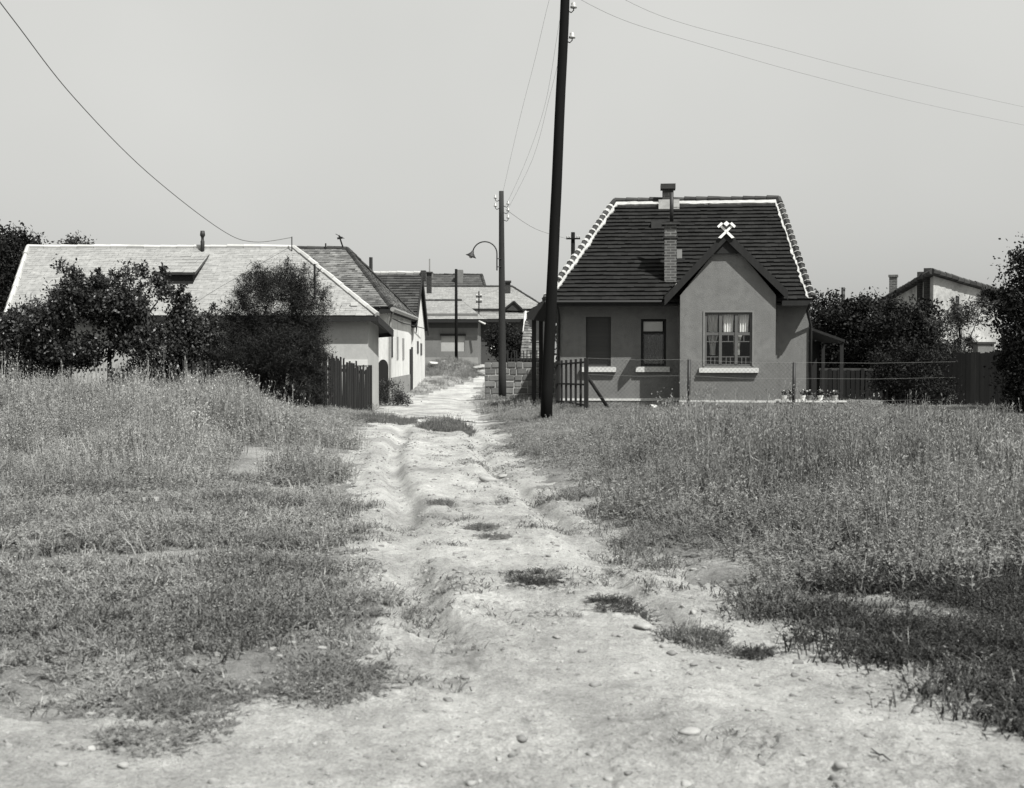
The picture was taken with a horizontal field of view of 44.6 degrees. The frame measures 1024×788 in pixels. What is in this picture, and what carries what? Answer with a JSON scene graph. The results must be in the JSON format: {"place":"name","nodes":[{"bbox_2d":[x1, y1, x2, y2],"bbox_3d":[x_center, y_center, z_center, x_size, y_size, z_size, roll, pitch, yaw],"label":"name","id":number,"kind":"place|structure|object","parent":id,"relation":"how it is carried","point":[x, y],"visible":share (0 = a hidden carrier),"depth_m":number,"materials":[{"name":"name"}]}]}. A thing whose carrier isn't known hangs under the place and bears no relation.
{"place":"outdoors","nodes":[
{"label":"outdoors","id":0,"kind":"place"},
{"bbox_2d":[0,416,809,758],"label":"grass","id":1,"kind":"structure","parent":0,"point":[544,570],"depth_m":9.03,"materials":[{"name":"grey plant"}]},
{"bbox_2d":[0,364,1023,787],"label":"dirt road","id":2,"kind":"structure","parent":0,"point":[532,700],"depth_m":5.74,"materials":[{"name":"grey soil"}]},
{"bbox_2d":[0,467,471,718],"bbox_3d":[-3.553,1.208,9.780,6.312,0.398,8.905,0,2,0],"label":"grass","id":3,"kind":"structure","parent":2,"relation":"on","point":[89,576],"depth_m":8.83,"materials":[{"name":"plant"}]},
{"bbox_2d":[340,410,420,424],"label":"grass tuft","id":4,"kind":"object","parent":2,"relation":"on","point":[383,418],"visible":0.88,"depth_m":27.54,"materials":[{"name":"plant"}]},
{"bbox_2d":[420,497,464,507],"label":"grass tuft","id":5,"kind":"object","parent":2,"relation":"on","point":[447,502],"visible":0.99,"depth_m":13.11,"materials":[{"name":"plant"}]},
{"bbox_2d":[412,411,477,435],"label":"grass tuft","id":6,"kind":"object","parent":2,"relation":"on","point":[446,425],"visible":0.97,"depth_m":25.52,"materials":[{"name":"plant"}]},
{"bbox_2d":[425,354,482,377],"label":"weeds","id":7,"kind":"object","parent":2,"relation":"on","point":[442,368],"visible":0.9,"depth_m":63.24,"materials":[{"name":"grey plant"}]},
{"bbox_2d":[476,291,481,313],"bbox_3d":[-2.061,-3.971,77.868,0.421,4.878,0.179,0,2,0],"label":"insulator","id":8,"kind":"object","parent":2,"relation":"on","point":[478,300],"visible":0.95,"depth_m":77.75,"materials":[{"name":"ceramic"}]},
{"bbox_2d":[460,521,501,531],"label":"grass tuft","id":9,"kind":"object","parent":2,"relation":"on","point":[478,526],"visible":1,"depth_m":11.57,"materials":[{"name":"grey plant"}]},
{"bbox_2d":[479,475,496,481],"bbox_3d":[-0.297,1.061,15.449,0.228,0.120,0.194,0,2,0],"label":"stone","id":10,"kind":"object","parent":2,"relation":"on","point":[484,478],"visible":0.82,"depth_m":15.38,"materials":[{"name":"white stone"}]},
{"bbox_2d":[472,531,511,539],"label":"grass tuft","id":11,"kind":"object","parent":2,"relation":"on","point":[489,536],"visible":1,"depth_m":10.92,"materials":[{"name":"grey plant"}]},
{"bbox_2d":[1,425,1023,787],"bbox_3d":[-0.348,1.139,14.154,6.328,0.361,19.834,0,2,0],"label":"pebbles","id":12,"kind":"object","parent":2,"relation":"on","point":[521,738],"visible":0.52,"depth_m":6.46,"materials":[{"name":"grey stone"}]},
{"bbox_2d":[490,566,569,590],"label":"grass tuft","id":13,"kind":"object","parent":2,"relation":"on","point":[526,580],"visible":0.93,"depth_m":8.85,"materials":[{"name":"grey plant"}]},
{"bbox_2d":[576,607,585,610],"bbox_3d":[0.429,1.343,7.798,0.061,0.034,0.044,0,2,0],"label":"stone","id":14,"kind":"object","parent":2,"relation":"on","point":[581,608],"visible":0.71,"depth_m":7.79,"materials":[{"name":"grey stone"}]},
{"bbox_2d":[586,751,598,756],"bbox_3d":[0.322,1.441,4.995,0.044,0.016,0.062,-1,2,-19],"label":"stone","id":15,"kind":"object","parent":2,"relation":"on","point":[592,753],"visible":1,"depth_m":4.99,"materials":[{"name":"grey stone"}]},
{"bbox_2d":[582,592,663,626],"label":"grass tuft","id":16,"kind":"object","parent":2,"relation":"on","point":[628,604],"visible":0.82,"depth_m":7.86,"materials":[{"name":"grey plant"}]},
{"bbox_2d":[634,623,651,629],"bbox_3d":[0.758,1.351,7.256,0.103,0.041,0.107,0,2,0],"label":"stone","id":17,"kind":"object","parent":2,"relation":"on","point":[643,626],"visible":0.97,"depth_m":7.23,"materials":[{"name":"grey stone"}]},
{"bbox_2d":[678,726,700,735],"bbox_3d":[0.754,1.428,5.290,0.088,0.031,0.074,1,2,28],"label":"stone","id":18,"kind":"object","parent":2,"relation":"on","point":[689,730],"visible":0.97,"depth_m":5.27,"materials":[{"name":"grey stone"}]},
{"bbox_2d":[647,610,748,654],"bbox_3d":[1.053,1.345,7.111,0.655,0.222,0.776,-1,2,-28],"label":"grass tuft","id":19,"kind":"object","parent":2,"relation":"on","point":[698,638],"visible":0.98,"depth_m":7.00,"materials":[{"name":"plant"}]},
{"bbox_2d":[724,640,792,659],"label":"grass tuft","id":20,"kind":"object","parent":2,"relation":"on","point":[756,650],"visible":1,"depth_m":6.77,"materials":[{"name":"grey plant"}]},
{"bbox_2d":[870,748,890,760],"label":"twig","id":21,"kind":"object","parent":2,"relation":"on","point":[877,753],"visible":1,"depth_m":4.96,"materials":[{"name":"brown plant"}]},
{"bbox_2d":[0,356,1023,722],"bbox_3d":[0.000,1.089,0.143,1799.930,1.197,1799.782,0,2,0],"label":"ground","id":22,"kind":"structure","parent":0,"point":[246,664],"depth_m":7.58,"materials":[{"name":"soil"}]},
{"bbox_2d":[0,343,43,382],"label":"garden shrub","id":23,"kind":"object","parent":22,"relation":"on","point":[23,364],"visible":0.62,"depth_m":29.40,"materials":[{"name":"grey plant"}]},
{"bbox_2d":[0,220,53,384],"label":"dark tree","id":24,"kind":"object","parent":22,"relation":"on","point":[11,254],"visible":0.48,"depth_m":44.34,"materials":[{"name":"black plant"}]},
{"bbox_2d":[0,278,61,385],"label":"fruit tree","id":25,"kind":"object","parent":22,"relation":"on","point":[7,338],"visible":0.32,"depth_m":30.71,"materials":[{"name":"black plant"}]},
{"bbox_2d":[29,355,78,384],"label":"garden shrub","id":26,"kind":"object","parent":22,"relation":"on","point":[43,368],"visible":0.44,"depth_m":29.49,"materials":[{"name":"black plant"}]},
{"bbox_2d":[10,254,116,382],"bbox_3d":[-10.698,-1.412,29.968,2.529,3.859,1.801,0,2,0],"label":"fruit tree","id":27,"kind":"object","parent":22,"relation":"on","point":[44,329],"visible":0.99,"depth_m":29.59,"materials":[{"name":"black plant"}]},
{"bbox_2d":[57,230,96,244],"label":"round tree","id":28,"kind":"object","parent":22,"relation":"on","point":[76,240],"visible":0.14,"depth_m":54.66,"materials":[{"name":"grey plant"}]},
{"bbox_2d":[0,361,156,391],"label":"white picket fence","id":29,"kind":"object","parent":22,"relation":"on","point":[100,369],"visible":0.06,"depth_m":32.92,"materials":[{"name":"grey wood"}]},
{"bbox_2d":[70,258,162,387],"bbox_3d":[-9.663,-1.409,30.430,2.397,3.802,1.982,0,2,0],"label":"fruit tree","id":30,"kind":"object","parent":22,"relation":"on","point":[111,323],"visible":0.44,"depth_m":30.07,"materials":[{"name":"black plant"}]},
{"bbox_2d":[102,338,160,386],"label":"garden shrub","id":31,"kind":"object","parent":22,"relation":"on","point":[139,349],"visible":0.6,"depth_m":29.27,"materials":[{"name":"black plant"}]},
{"bbox_2d":[103,259,208,382],"bbox_3d":[-8.521,-1.402,29.998,2.517,3.692,1.980,0,2,0],"label":"fruit tree","id":32,"kind":"object","parent":22,"relation":"on","point":[150,333],"visible":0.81,"depth_m":29.70,"materials":[{"name":"black plant"}]},
{"bbox_2d":[54,680,275,757],"bbox_3d":[-1.506,1.415,5.562,0.911,0.080,1.257,0,2,0],"label":"grass tuft","id":33,"kind":"object","parent":22,"relation":"on","point":[176,715],"visible":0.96,"depth_m":5.50,"materials":[{"name":"grey plant"}]},
{"bbox_2d":[129,342,202,387],"bbox_3d":[-8.229,-0.427,29.443,1.584,1.732,1.218,-1,2,-32],"label":"garden shrub","id":34,"kind":"object","parent":22,"relation":"on","point":[151,361],"visible":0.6,"depth_m":29.21,"materials":[{"name":"black plant"}]},
{"bbox_2d":[0,465,348,540],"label":"weeds","id":35,"kind":"object","parent":22,"relation":"on","point":[144,500],"visible":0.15,"depth_m":12.38,"materials":[{"name":"grey plant"}]},
{"bbox_2d":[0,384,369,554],"bbox_3d":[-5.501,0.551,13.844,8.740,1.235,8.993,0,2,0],"label":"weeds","id":36,"kind":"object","parent":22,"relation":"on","point":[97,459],"visible":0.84,"depth_m":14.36,"materials":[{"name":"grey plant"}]},
{"bbox_2d":[136,301,233,387],"bbox_3d":[-7.889,-0.995,30.562,2.671,2.898,2.528,0,2,0],"label":"lilac bush","id":37,"kind":"object","parent":22,"relation":"on","point":[210,338],"visible":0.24,"depth_m":30.11,"materials":[{"name":"black plant"}]},
{"bbox_2d":[0,344,379,532],"bbox_3d":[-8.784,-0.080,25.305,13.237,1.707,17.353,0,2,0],"label":"weeds","id":38,"kind":"object","parent":22,"relation":"on","point":[257,422],"visible":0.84,"depth_m":20.37,"materials":[{"name":"grey plant"}]},
{"bbox_2d":[3,231,393,409],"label":"slate cottage","id":39,"kind":"structure","parent":22,"relation":"on","point":[208,274],"depth_m":36.26,"materials":[{"name":"plaster"},{"name":"pale slate"},{"name":"dark wood"}]},
{"bbox_2d":[0,2,291,241],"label":"overhead wire","id":40,"kind":"object","parent":39,"relation":"attached to","point":[112,138],"visible":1,"depth_m":26.64,"materials":[{"name":"grey metal"}]},
{"bbox_2d":[200,365,273,405],"bbox_3d":[-5.829,-0.027,25.984,1.890,1.385,1.460,1,2,20],"label":"weed bush","id":41,"kind":"object","parent":22,"relation":"on","point":[232,377],"visible":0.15,"depth_m":25.98,"materials":[{"name":"grey plant"}]},
{"bbox_2d":[182,361,314,406],"bbox_3d":[-6.181,-0.137,29.297,3.091,1.313,0.185,0,2,0],"label":"garden fence","id":42,"kind":"object","parent":22,"relation":"on","point":[201,369],"visible":0.32,"depth_m":29.21,"materials":[{"name":"grey wood"}]},
{"bbox_2d":[205,253,346,407],"bbox_3d":[-5.616,-1.349,29.495,3.105,3.949,2.472,1,2,20],"label":"tamarisk bush","id":43,"kind":"object","parent":22,"relation":"on","point":[256,344],"visible":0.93,"depth_m":29.11,"materials":[{"name":"black plant"}]},
{"bbox_2d":[253,654,412,708],"bbox_3d":[-0.872,1.380,6.119,0.760,0.109,1.046,0,2,0],"label":"grass tuft","id":44,"kind":"object","parent":22,"relation":"on","point":[351,682],"visible":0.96,"depth_m":6.01,"materials":[{"name":"grey plant"}]},
{"bbox_2d":[311,348,371,411],"bbox_3d":[-4.299,-0.271,31.803,0.118,1.858,4.480,0,2,12],"label":"picket fence","id":45,"kind":"object","parent":22,"relation":"on","point":[351,389],"visible":0.48,"depth_m":32.23,"materials":[{"name":"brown wood"}]},
{"bbox_2d":[297,234,417,401],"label":"weathered house","id":46,"kind":"structure","parent":22,"relation":"on","point":[349,268],"depth_m":45.12,"materials":[{"name":"grey tile"}]},
{"bbox_2d":[410,349,411,390],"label":"door","id":47,"kind":"structure","parent":46,"relation":"in","point":[410,349],"depth_m":51.03,"materials":[{"name":"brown wood"}]},
{"bbox_2d":[379,360,387,402],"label":"wooden gate","id":48,"kind":"structure","parent":22,"relation":"on","point":[383,368],"depth_m":41.00,"materials":[{"name":"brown wood"}]},
{"bbox_2d":[379,378,421,405],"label":"verge bush","id":49,"kind":"object","parent":22,"relation":"on","point":[399,398],"visible":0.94,"depth_m":39.43,"materials":[{"name":"grey plant"}]},
{"bbox_2d":[373,270,428,388],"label":"white gabled house","id":50,"kind":"structure","parent":22,"relation":"on","point":[407,288],"depth_m":54.87,"materials":[{"name":"white paint"}]},
{"bbox_2d":[424,270,485,284],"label":"dark roofed house","id":51,"kind":"structure","parent":22,"relation":"on","point":[462,277],"depth_m":100.42,"materials":[{"name":"grey tile"}]},
{"bbox_2d":[426,360,484,376],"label":"earth heap","id":52,"kind":"object","parent":22,"relation":"on","point":[482,372],"visible":0.26,"depth_m":63.77,"materials":[{"name":"soil"}]},
{"bbox_2d":[473,365,484,369],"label":"rubble stone","id":53,"kind":"object","parent":52,"relation":"on","point":[479,367],"visible":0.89,"depth_m":63.86,"materials":[{"name":"white stone"}]},
{"bbox_2d":[425,259,487,364],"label":"grey end house","id":54,"kind":"structure","parent":22,"relation":"on","point":[439,340],"depth_m":72.95,"materials":[{"name":"grey paint"}]},
{"bbox_2d":[455,269,457,358],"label":"utility pole","id":55,"kind":"object","parent":22,"relation":"on","point":[456,316],"visible":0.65,"depth_m":65.86,"materials":[{"name":"black wood"}]},
{"bbox_2d":[424,281,539,363],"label":"long pale roofed house","id":56,"kind":"structure","parent":22,"relation":"on","point":[519,304],"depth_m":82.30,"materials":[{"name":"grey tile"}]},
{"bbox_2d":[466,191,509,398],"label":"lamp post","id":57,"kind":"object","parent":22,"relation":"on","point":[502,363],"visible":1,"depth_m":43.32,"materials":[{"name":"metal"}]},
{"bbox_2d":[482,321,522,362],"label":"garden bush","id":58,"kind":"object","parent":22,"relation":"on","point":[513,342],"visible":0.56,"depth_m":61.64,"materials":[{"name":"black plant"}]},
{"bbox_2d":[0,325,1016,359],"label":"tree belt","id":59,"kind":"object","parent":22,"relation":"on","point":[556,341],"depth_m":138.19,"materials":[{"name":"grey plant"}]},
{"bbox_2d":[485,362,554,398],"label":"stone block wall","id":60,"kind":"structure","parent":22,"relation":"on","point":[518,378],"depth_m":44.49,"materials":[{"name":"grey stone"}]},
{"bbox_2d":[506,350,538,362],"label":"picket fence","id":61,"kind":"object","parent":22,"relation":"on","point":[520,359],"visible":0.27,"depth_m":49.98,"materials":[{"name":"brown wood"}]},
{"bbox_2d":[521,320,544,362],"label":"scale roofed shed","id":62,"kind":"structure","parent":22,"relation":"on","point":[527,339],"depth_m":55.94,"materials":[{"name":"grey wood"}]},
{"bbox_2d":[530,408,558,420],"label":"grass tuft","id":63,"kind":"object","parent":22,"relation":"on","point":[553,415],"visible":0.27,"depth_m":28.49,"materials":[{"name":"grey plant"}]},
{"bbox_2d":[540,0,576,419],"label":"utility pole","id":64,"kind":"object","parent":22,"relation":"on","point":[550,312],"visible":0.99,"depth_m":28.00,"materials":[{"name":"wood"}]},
{"bbox_2d":[500,2,548,202],"bbox_3d":[0.527,-8.243,35.628,0.317,4.125,15.390,0,2,-6],"label":"overhead wire","id":65,"kind":"object","parent":64,"relation":"attached to","point":[524,99],"visible":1,"depth_m":38.09,"materials":[{"name":"grey metal"}]},
{"bbox_2d":[510,20,559,195],"bbox_3d":[0.818,-7.936,35.648,0.571,3.308,15.377,0,2,-6],"label":"overhead wire","id":66,"kind":"object","parent":64,"relation":"attached to","point":[544,106],"visible":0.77,"depth_m":37.39,"materials":[{"name":"grey metal"}]},
{"bbox_2d":[582,0,1016,123],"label":"overhead wire","id":67,"kind":"object","parent":64,"relation":"attached to","point":[777,66],"visible":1,"depth_m":39.19,"materials":[{"name":"grey metal"}]},
{"bbox_2d":[626,0,1021,106],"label":"overhead wire","id":68,"kind":"object","parent":64,"relation":"attached to","point":[801,54],"visible":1,"depth_m":40.41,"materials":[{"name":"grey metal"}]},
{"bbox_2d":[555,358,588,409],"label":"picket gate","id":69,"kind":"structure","parent":22,"relation":"on","point":[559,383],"depth_m":33.82,"materials":[{"name":"brown wood"}]},
{"bbox_2d":[566,232,579,254],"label":"utility pole","id":70,"kind":"object","parent":22,"relation":"on","point":[572,238],"visible":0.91,"depth_m":69.68,"materials":[{"name":"wood"}]},
{"bbox_2d":[367,364,925,413],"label":"weeds","id":71,"kind":"object","parent":22,"relation":"on","point":[526,400],"visible":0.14,"depth_m":36.94,"materials":[{"name":"plant"}]},
{"bbox_2d":[526,183,815,407],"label":"tiled cottage","id":72,"kind":"structure","parent":22,"relation":"on","point":[667,276],"depth_m":35.71,"materials":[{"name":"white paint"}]},
{"bbox_2d":[641,319,665,365],"bbox_3d":[4.052,-1.473,35.801,0.714,1.343,0.120,0,2,6],"label":"window frame","id":73,"kind":"structure","parent":72,"relation":"in","point":[652,343],"depth_m":35.80,"materials":[{"name":"brown wood"}]},
{"bbox_2d":[474,388,1023,468],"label":"weeds","id":74,"kind":"object","parent":22,"relation":"on","point":[581,437],"visible":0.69,"depth_m":19.43,"materials":[{"name":"grey plant"}]},
{"bbox_2d":[588,358,948,408],"bbox_3d":[6.909,-0.188,32.976,10.088,1.532,0.948,0,2,-3],"label":"wire fence","id":75,"kind":"object","parent":22,"relation":"on","point":[689,371],"visible":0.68,"depth_m":32.46,"materials":[{"name":"metal"}]},
{"bbox_2d":[518,376,1023,595],"bbox_3d":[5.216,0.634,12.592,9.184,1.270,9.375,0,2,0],"label":"weeds","id":76,"kind":"object","parent":22,"relation":"on","point":[867,498],"visible":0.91,"depth_m":11.98,"materials":[{"name":"plant"}]},
{"bbox_2d":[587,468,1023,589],"bbox_3d":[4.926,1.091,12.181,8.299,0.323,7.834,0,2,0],"label":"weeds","id":77,"kind":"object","parent":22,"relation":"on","point":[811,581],"visible":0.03,"depth_m":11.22,"materials":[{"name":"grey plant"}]},
{"bbox_2d":[779,400,846,406],"bbox_3d":[8.156,0.334,34.027,1.841,0.308,0.300,0,2,0],"label":"flower bench","id":78,"kind":"object","parent":22,"relation":"on","point":[841,402],"visible":0.34,"depth_m":33.90,"materials":[{"name":"white paint"}]},
{"bbox_2d":[799,389,806,399],"bbox_3d":[7.922,0.021,34.014,0.213,0.316,0.203,-1,2,-26],"label":"flower pot","id":79,"kind":"object","parent":78,"relation":"on","point":[803,392],"visible":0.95,"depth_m":33.98,"materials":[{"name":"white ceramic"}]},
{"bbox_2d":[806,390,812,399],"bbox_3d":[8.100,0.024,34.010,0.230,0.310,0.220,0,2,0],"label":"flower pot","id":80,"kind":"object","parent":78,"relation":"on","point":[809,393],"visible":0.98,"depth_m":33.99,"materials":[{"name":"grey ceramic"}]},
{"bbox_2d":[815,389,823,399],"bbox_3d":[8.372,0.019,34.015,0.303,0.321,0.214,1,2,29],"label":"flower pot","id":81,"kind":"object","parent":78,"relation":"on","point":[821,393],"visible":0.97,"depth_m":33.98,"materials":[{"name":"white ceramic"}]},
{"bbox_2d":[831,390,838,400],"bbox_3d":[8.792,0.027,34.018,0.240,0.304,0.239,0,2,0],"label":"flower pot","id":82,"kind":"object","parent":78,"relation":"on","point":[836,392],"visible":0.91,"depth_m":33.98,"materials":[{"name":"white ceramic"}]},
{"bbox_2d":[808,328,844,399],"bbox_3d":[9.274,-0.762,38.171,1.132,2.546,4.000,0,2,6],"label":"lean to shed","id":83,"kind":"object","parent":22,"relation":"on","point":[820,336],"visible":0.52,"depth_m":39.90,"materials":[{"name":"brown wood"}]},
{"bbox_2d":[809,287,865,394],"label":"dark tree","id":84,"kind":"object","parent":22,"relation":"on","point":[816,321],"visible":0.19,"depth_m":44.53,"materials":[{"name":"black plant"}]},
{"bbox_2d":[819,368,882,399],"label":"board fence","id":85,"kind":"object","parent":22,"relation":"on","point":[846,384],"visible":0.47,"depth_m":41.46,"materials":[{"name":"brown wood"}]},
{"bbox_2d":[689,500,1023,741],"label":"grass","id":86,"kind":"structure","parent":22,"relation":"on","point":[927,622],"depth_m":7.12,"materials":[{"name":"grey plant"}]},
{"bbox_2d":[828,390,891,415],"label":"weed bush","id":87,"kind":"object","parent":22,"relation":"on","point":[855,405],"visible":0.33,"depth_m":28.04,"materials":[{"name":"grey plant"}]},
{"bbox_2d":[816,286,916,397],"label":"dark tree","id":88,"kind":"object","parent":22,"relation":"on","point":[851,337],"visible":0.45,"depth_m":43.54,"materials":[{"name":"black plant"}]},
{"bbox_2d":[856,290,952,376],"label":"dark tree","id":89,"kind":"object","parent":22,"relation":"on","point":[892,320],"visible":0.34,"depth_m":41.67,"materials":[{"name":"black plant"}]},
{"bbox_2d":[858,334,964,407],"bbox_3d":[11.452,-0.520,35.955,3.073,2.438,2.488,0,2,0],"label":"elder bush","id":90,"kind":"object","parent":22,"relation":"on","point":[897,367],"visible":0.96,"depth_m":35.72,"materials":[{"name":"black plant"}]},
{"bbox_2d":[873,268,1006,350],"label":"peeling house","id":91,"kind":"structure","parent":22,"relation":"on","point":[932,284],"depth_m":51.23,"materials":[{"name":"paint"}]},
{"bbox_2d":[882,349,1022,406],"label":"board fence","id":92,"kind":"object","parent":22,"relation":"on","point":[972,371],"visible":0.28,"depth_m":36.06,"materials":[{"name":"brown wood"}]},
{"bbox_2d":[923,286,996,353],"bbox_3d":[14.417,-1.589,39.938,2.576,3.802,1.876,0,2,0],"label":"sumac tree","id":93,"kind":"object","parent":22,"relation":"on","point":[954,315],"visible":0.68,"depth_m":39.86,"materials":[{"name":"grey plant"}]},
{"bbox_2d":[971,342,995,352],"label":"brick pier","id":94,"kind":"structure","parent":22,"relation":"on","point":[982,347],"depth_m":38.48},
{"bbox_2d":[977,232,1023,413],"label":"walnut tree","id":95,"kind":"object","parent":22,"relation":"on","point":[1009,305],"visible":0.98,"depth_m":30.82,"materials":[{"name":"black plant"}]},
{"bbox_2d":[0,0,1023,355],"label":"sky","id":96,"kind":"structure","parent":0,"point":[388,128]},
{"bbox_2d":[526,473,1023,731],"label":"grass","id":97,"kind":"structure","parent":0,"point":[667,565],"depth_m":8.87,"materials":[{"name":"plant"}]},
{"bbox_2d":[841,287,844,299],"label":"stovepipe","id":98,"kind":"object","parent":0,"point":[842,292],"visible":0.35,"depth_m":46.85,"materials":[{"name":"metal"}]}
]}

